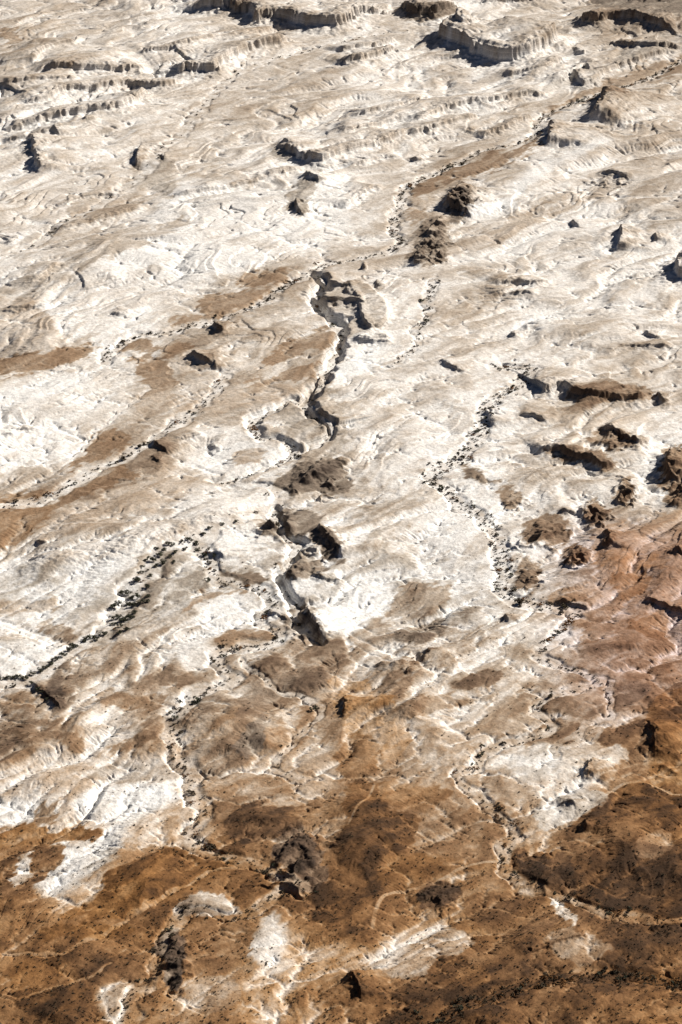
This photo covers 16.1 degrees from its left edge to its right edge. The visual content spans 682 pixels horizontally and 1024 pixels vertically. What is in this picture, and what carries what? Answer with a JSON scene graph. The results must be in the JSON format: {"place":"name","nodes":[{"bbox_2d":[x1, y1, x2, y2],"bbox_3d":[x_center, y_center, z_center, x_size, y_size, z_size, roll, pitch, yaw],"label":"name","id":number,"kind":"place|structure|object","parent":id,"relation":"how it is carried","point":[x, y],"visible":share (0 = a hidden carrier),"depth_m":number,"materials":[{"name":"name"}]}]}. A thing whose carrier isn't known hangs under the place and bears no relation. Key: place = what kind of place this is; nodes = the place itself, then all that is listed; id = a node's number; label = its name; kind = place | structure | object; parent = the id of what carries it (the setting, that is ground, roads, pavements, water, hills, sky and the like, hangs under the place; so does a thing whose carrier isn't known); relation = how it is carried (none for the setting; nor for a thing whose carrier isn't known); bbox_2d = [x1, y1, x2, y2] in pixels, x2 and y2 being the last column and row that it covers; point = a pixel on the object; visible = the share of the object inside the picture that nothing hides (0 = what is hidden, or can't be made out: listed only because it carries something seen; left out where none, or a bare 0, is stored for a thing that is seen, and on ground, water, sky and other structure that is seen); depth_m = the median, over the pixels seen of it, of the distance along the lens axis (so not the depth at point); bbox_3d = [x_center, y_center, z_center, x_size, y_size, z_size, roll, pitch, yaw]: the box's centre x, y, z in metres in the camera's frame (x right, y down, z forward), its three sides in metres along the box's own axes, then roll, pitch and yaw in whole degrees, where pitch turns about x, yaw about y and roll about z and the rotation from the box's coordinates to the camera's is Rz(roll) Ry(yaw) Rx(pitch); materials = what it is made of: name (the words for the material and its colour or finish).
{"place":"outdoors","nodes":[
{"label":"outdoors","id":0,"kind":"place"},
{"bbox_2d":[7,978,99,1023],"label":"hill","id":1,"kind":"structure","parent":0,"point":[41,999],"depth_m":656.63,"materials":[{"name":"brown soil"}]},
{"bbox_2d":[0,693,108,761],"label":"hill","id":2,"kind":"structure","parent":0,"point":[43,717],"depth_m":787.88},
{"bbox_2d":[93,966,146,1023],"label":"hill","id":3,"kind":"structure","parent":0,"point":[104,1003],"depth_m":659.42,"materials":[{"name":"beige stone"}]},
{"bbox_2d":[57,847,197,927],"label":"hill","id":4,"kind":"structure","parent":0,"point":[107,875],"depth_m":709.77,"materials":[{"name":"brown soil"}]},
{"bbox_2d":[98,709,182,764],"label":"hill","id":5,"kind":"structure","parent":0,"point":[134,738],"depth_m":783.37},
{"bbox_2d":[153,932,197,994],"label":"hill","id":6,"kind":"structure","parent":0,"point":[180,965],"depth_m":675.99,"materials":[{"name":"brown stone"}]},
{"bbox_2d":[174,886,234,924],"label":"hill","id":7,"kind":"structure","parent":0,"point":[215,898],"depth_m":701.96,"materials":[{"name":"beige stone"}]},
{"bbox_2d":[180,673,297,776],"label":"hill","id":8,"kind":"structure","parent":0,"point":[216,716],"depth_m":789.54,"materials":[{"name":"brown soil"}]},
{"bbox_2d":[209,801,301,839],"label":"hill","id":9,"kind":"structure","parent":0,"point":[279,821],"depth_m":741.21,"materials":[{"name":"brown soil"}]},
{"bbox_2d":[231,906,303,977],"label":"hill","id":10,"kind":"structure","parent":0,"point":[288,936],"depth_m":683.42,"materials":[{"name":"beige stone"}]},
{"bbox_2d":[249,651,292,676],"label":"hill","id":11,"kind":"structure","parent":0,"point":[272,662],"depth_m":832.92,"materials":[{"name":"brown soil"}]},
{"bbox_2d":[251,519,294,541],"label":"hill","id":12,"kind":"structure","parent":0,"point":[269,528],"depth_m":928.89,"materials":[{"name":"white stone"}]},
{"bbox_2d":[258,823,336,896],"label":"hill","id":13,"kind":"structure","parent":0,"point":[303,846],"depth_m":723.61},
{"bbox_2d":[286,553,324,576],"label":"hill","id":14,"kind":"structure","parent":0,"point":[301,566],"depth_m":899.31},
{"bbox_2d":[292,606,329,643],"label":"hill","id":15,"kind":"structure","parent":0,"point":[315,623],"depth_m":858.70,"materials":[{"name":"beige stone"}]},
{"bbox_2d":[272,664,350,703],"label":"hill","id":16,"kind":"structure","parent":0,"point":[306,680],"depth_m":821.81,"materials":[{"name":"brown soil"}]},
{"bbox_2d":[285,443,349,500],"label":"hill","id":17,"kind":"structure","parent":0,"point":[313,473],"depth_m":973.75,"materials":[{"name":"stone"}]},
{"bbox_2d":[302,525,352,562],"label":"hill","id":18,"kind":"structure","parent":0,"point":[327,541],"depth_m":914.76,"materials":[{"name":"stone"}]},
{"bbox_2d":[0,0,681,1023],"bbox_3d":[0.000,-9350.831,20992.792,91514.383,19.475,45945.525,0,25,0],"label":"terrain","id":19,"kind":"structure","parent":0,"point":[258,184],"depth_m":1017.59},
{"bbox_2d":[17,962,112,999],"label":"dirt track","id":20,"kind":"object","parent":19,"relation":"in","point":[83,978],"visible":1,"depth_m":667.53,"materials":[{"name":"brown soil"}]},
{"bbox_2d":[56,385,152,468],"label":"dry riverbed","id":21,"kind":"structure","parent":19,"relation":"attached to","point":[97,429],"depth_m":1023.22,"materials":[{"name":"white sand"}]},
{"bbox_2d":[0,374,231,508],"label":"dry riverbed","id":22,"kind":"structure","parent":19,"relation":"attached to","point":[79,477],"depth_m":991.74,"materials":[{"name":"white sand"}]},
{"bbox_2d":[2,866,246,956],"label":"dry riverbed","id":23,"kind":"structure","parent":19,"relation":"in","point":[145,905],"depth_m":696.00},
{"bbox_2d":[0,483,289,689],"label":"dry riverbed","id":24,"kind":"structure","parent":19,"relation":"in","point":[213,532],"depth_m":905.46,"materials":[{"name":"beige sand"}]},
{"bbox_2d":[51,656,60,660],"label":"desert tree","id":25,"kind":"object","parent":24,"relation":"on","point":[55,658],"visible":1,"depth_m":837.07,"materials":[{"name":"green plant"}]},
{"bbox_2d":[82,634,95,638],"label":"desert tree","id":26,"kind":"object","parent":24,"relation":"on","point":[88,636],"visible":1,"depth_m":852.54,"materials":[{"name":"green plant"}]},
{"bbox_2d":[109,603,119,607],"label":"desert tree","id":27,"kind":"object","parent":24,"relation":"on","point":[113,605],"visible":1,"depth_m":873.60,"materials":[{"name":"green plant"}]},
{"bbox_2d":[111,614,121,618],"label":"desert tree","id":28,"kind":"object","parent":24,"relation":"on","point":[116,616],"visible":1,"depth_m":865.67,"materials":[{"name":"green plant"}]},
{"bbox_2d":[119,616,127,621],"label":"desert tree","id":29,"kind":"object","parent":24,"relation":"on","point":[123,618],"visible":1,"depth_m":863.52,"materials":[{"name":"green plant"}]},
{"bbox_2d":[119,589,132,594],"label":"desert tree","id":30,"kind":"object","parent":24,"relation":"on","point":[124,591],"visible":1,"depth_m":884.25,"materials":[{"name":"green plant"}]},
{"bbox_2d":[136,598,149,602],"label":"desert tree","id":31,"kind":"object","parent":24,"relation":"on","point":[143,600],"visible":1,"depth_m":874.95,"materials":[{"name":"green plant"}]},
{"bbox_2d":[156,53,222,74],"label":"mesa","id":32,"kind":"structure","parent":19,"relation":"attached to","point":[169,66],"depth_m":1559.64,"materials":[{"name":"beige stone"}]},
{"bbox_2d":[0,28,412,258],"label":"dry riverbed","id":33,"kind":"structure","parent":19,"relation":"attached to","point":[152,161],"depth_m":1407.81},
{"bbox_2d":[120,883,295,1023],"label":"dry riverbed","id":34,"kind":"structure","parent":19,"relation":"in","point":[154,982],"depth_m":689.88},
{"bbox_2d":[159,545,311,900],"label":"dry riverbed","id":35,"kind":"structure","parent":19,"relation":"in","point":[197,690],"depth_m":790.74,"materials":[{"name":"beige sand"}]},
{"bbox_2d":[190,695,200,704],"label":"desert shrub","id":36,"kind":"object","parent":35,"relation":"on","point":[197,700],"visible":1,"depth_m":808.72,"materials":[{"name":"green plant"}]},
{"bbox_2d":[205,844,215,848],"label":"desert shrub","id":37,"kind":"object","parent":35,"relation":"on","point":[212,846],"visible":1,"depth_m":729.17,"materials":[{"name":"black plant"}]},
{"bbox_2d":[214,399,300,484],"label":"dry riverbed","id":38,"kind":"structure","parent":19,"relation":"attached to","point":[253,432],"depth_m":1013.95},
{"bbox_2d":[230,0,295,73],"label":"dry riverbed","id":39,"kind":"structure","parent":19,"relation":"attached to","point":[244,60],"depth_m":1598.13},
{"bbox_2d":[240,658,325,785],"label":"dry riverbed","id":40,"kind":"structure","parent":19,"relation":"in","point":[296,778],"depth_m":799.45,"materials":[{"name":"beige sand"}]},
{"bbox_2d":[272,515,321,645],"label":"dry riverbed","id":41,"kind":"structure","parent":19,"relation":"in","point":[301,629],"depth_m":892.85,"materials":[{"name":"grey sand"}]},
{"bbox_2d":[291,404,334,460],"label":"dry riverbed","id":42,"kind":"structure","parent":19,"relation":"attached to","point":[322,420],"depth_m":1030.27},
{"bbox_2d":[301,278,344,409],"bbox_3d":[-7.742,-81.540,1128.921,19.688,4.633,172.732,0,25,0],"label":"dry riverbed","id":43,"kind":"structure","parent":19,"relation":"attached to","point":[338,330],"depth_m":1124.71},
{"bbox_2d":[257,0,391,23],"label":"mesa","id":44,"kind":"structure","parent":19,"relation":"attached to","point":[347,11],"depth_m":1676.40,"materials":[{"name":"beige stone"}]},
{"bbox_2d":[0,30,681,1023],"bbox_3d":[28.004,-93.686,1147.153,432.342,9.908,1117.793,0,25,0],"label":"scrub","id":45,"kind":"object","parent":19,"relation":"on","point":[370,768],"visible":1,"depth_m":714.67,"materials":[{"name":"brown plant"}]},
{"bbox_2d":[344,279,390,329],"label":"mesa","id":46,"kind":"structure","parent":19,"relation":"on","point":[371,303],"depth_m":1157.39,"materials":[{"name":"beige stone"}]},
{"bbox_2d":[100,58,681,364],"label":"dry riverbed","id":47,"kind":"structure","parent":19,"relation":"in","point":[395,236],"depth_m":1231.28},
{"bbox_2d":[385,277,439,368],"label":"dry riverbed","id":48,"kind":"structure","parent":19,"relation":"in","point":[426,302],"depth_m":1140.45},
{"bbox_2d":[438,7,486,29],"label":"mesa","id":49,"kind":"structure","parent":19,"relation":"on","point":[461,16],"depth_m":1627.69,"materials":[{"name":"beige stone"}]},
{"bbox_2d":[430,16,565,65],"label":"mesa","id":50,"kind":"structure","parent":19,"relation":"on","point":[506,40],"depth_m":1601.66,"materials":[{"name":"beige stone"}]},
{"bbox_2d":[422,364,590,617],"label":"dry riverbed","id":51,"kind":"structure","parent":19,"relation":"in","point":[583,606],"depth_m":957.01,"materials":[{"name":"white sand"}]},
{"bbox_2d":[516,598,524,604],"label":"desert shrub","id":52,"kind":"object","parent":51,"relation":"on","point":[520,601],"visible":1,"depth_m":873.72,"materials":[{"name":"plant"}]},
{"bbox_2d":[419,966,681,1023],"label":"dry riverbed","id":53,"kind":"structure","parent":19,"relation":"in","point":[566,974],"depth_m":667.99,"materials":[{"name":"brown soil"}]},
{"bbox_2d":[666,977,678,985],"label":"desert shrub","id":54,"kind":"object","parent":53,"relation":"on","point":[672,980],"visible":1,"depth_m":668.01,"materials":[{"name":"brown plant"}]},
{"bbox_2d":[451,613,681,925],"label":"dry riverbed","id":55,"kind":"structure","parent":19,"relation":"in","point":[525,888],"depth_m":759.22,"materials":[{"name":"white sand"}]},
{"bbox_2d":[549,679,615,758],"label":"dry riverbed","id":56,"kind":"structure","parent":19,"relation":"in","point":[575,735],"depth_m":797.93,"materials":[{"name":"beige sand"}]},
{"bbox_2d":[667,252,681,280],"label":"mesa","id":57,"kind":"structure","parent":19,"relation":"on","point":[675,271],"depth_m":1195.54,"materials":[{"name":"beige stone"}]},
{"bbox_2d":[348,783,376,824],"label":"dirt track","id":58,"kind":"structure","parent":0,"point":[359,803],"depth_m":745.70,"materials":[{"name":"brown soil"}]},
{"bbox_2d":[313,774,421,888],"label":"hill","id":59,"kind":"structure","parent":0,"point":[336,818],"depth_m":735.44,"materials":[{"name":"brown soil"}]},
{"bbox_2d":[355,669,454,742],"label":"hill","id":60,"kind":"structure","parent":0,"point":[396,713],"depth_m":800.21,"materials":[{"name":"brown soil"}]},
{"bbox_2d":[379,618,441,660],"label":"hill","id":61,"kind":"structure","parent":0,"point":[417,635],"depth_m":850.39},
{"bbox_2d":[409,881,458,917],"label":"hill","id":62,"kind":"structure","parent":0,"point":[441,904],"depth_m":705.61,"materials":[{"name":"brown stone"}]},
{"bbox_2d":[414,212,454,265],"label":"hill","id":63,"kind":"structure","parent":0,"point":[433,238],"depth_m":1245.65,"materials":[{"name":"brown stone"}]},
{"bbox_2d":[371,860,501,928],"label":"dirt track","id":64,"kind":"structure","parent":0,"point":[382,897],"depth_m":711.20,"materials":[{"name":"brown soil"}]},
{"bbox_2d":[443,181,481,214],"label":"hill","id":65,"kind":"structure","parent":0,"point":[459,193],"depth_m":1303.20,"materials":[{"name":"brown stone"}]},
{"bbox_2d":[458,464,493,483],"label":"hill","id":66,"kind":"structure","parent":0,"point":[479,473],"depth_m":976.88,"materials":[{"name":"beige stone"}]},
{"bbox_2d":[441,995,515,1023],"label":"hill","id":67,"kind":"structure","parent":0,"point":[473,1016],"depth_m":651.44,"materials":[{"name":"brown soil"}]},
{"bbox_2d":[502,492,531,515],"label":"hill","id":68,"kind":"structure","parent":0,"point":[512,500],"depth_m":952.21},
{"bbox_2d":[512,553,548,592],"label":"hill","id":69,"kind":"structure","parent":0,"point":[528,569],"depth_m":897.56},
{"bbox_2d":[517,848,569,901],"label":"hill","id":70,"kind":"structure","parent":0,"point":[555,856],"depth_m":716.51,"materials":[{"name":"brown soil"}]},
{"bbox_2d":[510,509,576,554],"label":"hill","id":71,"kind":"structure","parent":0,"point":[541,534],"depth_m":924.71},
{"bbox_2d":[497,982,645,1023],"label":"hill","id":72,"kind":"structure","parent":0,"point":[549,1014],"depth_m":655.35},
{"bbox_2d":[559,978,565,986],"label":"desert shrub","id":73,"kind":"object","parent":72,"relation":"on","point":[562,979],"visible":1,"depth_m":665.65,"materials":[{"name":"brown plant"}]},
{"bbox_2d":[537,685,608,716],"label":"hill","id":74,"kind":"structure","parent":0,"point":[583,703],"depth_m":807.55,"materials":[{"name":"brown soil"}]},
{"bbox_2d":[561,545,592,567],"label":"hill","id":75,"kind":"structure","parent":0,"point":[577,556],"depth_m":904.80,"materials":[{"name":"brown stone"}]},
{"bbox_2d":[509,780,681,860],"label":"dirt track","id":76,"kind":"structure","parent":0,"point":[565,817],"depth_m":748.99,"materials":[{"name":"beige soil"}]},
{"bbox_2d":[579,494,614,527],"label":"hill","id":77,"kind":"structure","parent":0,"point":[594,510],"depth_m":941.09,"materials":[{"name":"brown stone"}]},
{"bbox_2d":[583,168,632,188],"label":"hill","id":78,"kind":"structure","parent":0,"point":[616,178],"depth_m":1345.26,"materials":[{"name":"beige stone"}]},
{"bbox_2d":[601,528,616,546],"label":"hill","id":79,"kind":"structure","parent":0,"point":[609,538],"depth_m":914.56,"materials":[{"name":"brown stone"}]},
{"bbox_2d":[580,428,642,451],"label":"hill","id":80,"kind":"structure","parent":0,"point":[613,442],"depth_m":1005.12,"materials":[{"name":"beige stone"}]},
{"bbox_2d":[553,775,681,924],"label":"hill","id":81,"kind":"structure","parent":0,"point":[583,828],"depth_m":727.19,"materials":[{"name":"brown soil"}]},
{"bbox_2d":[612,475,639,506],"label":"hill","id":82,"kind":"structure","parent":0,"point":[624,490],"depth_m":958.40,"materials":[{"name":"beige stone"}]},
{"bbox_2d":[635,689,681,791],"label":"hill","id":83,"kind":"structure","parent":0,"point":[651,753],"depth_m":784.65,"materials":[{"name":"brown soil"}]},
{"bbox_2d":[656,447,681,491],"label":"hill","id":84,"kind":"structure","parent":0,"point":[671,467],"depth_m":970.35,"materials":[{"name":"brown stone"}]}
]}

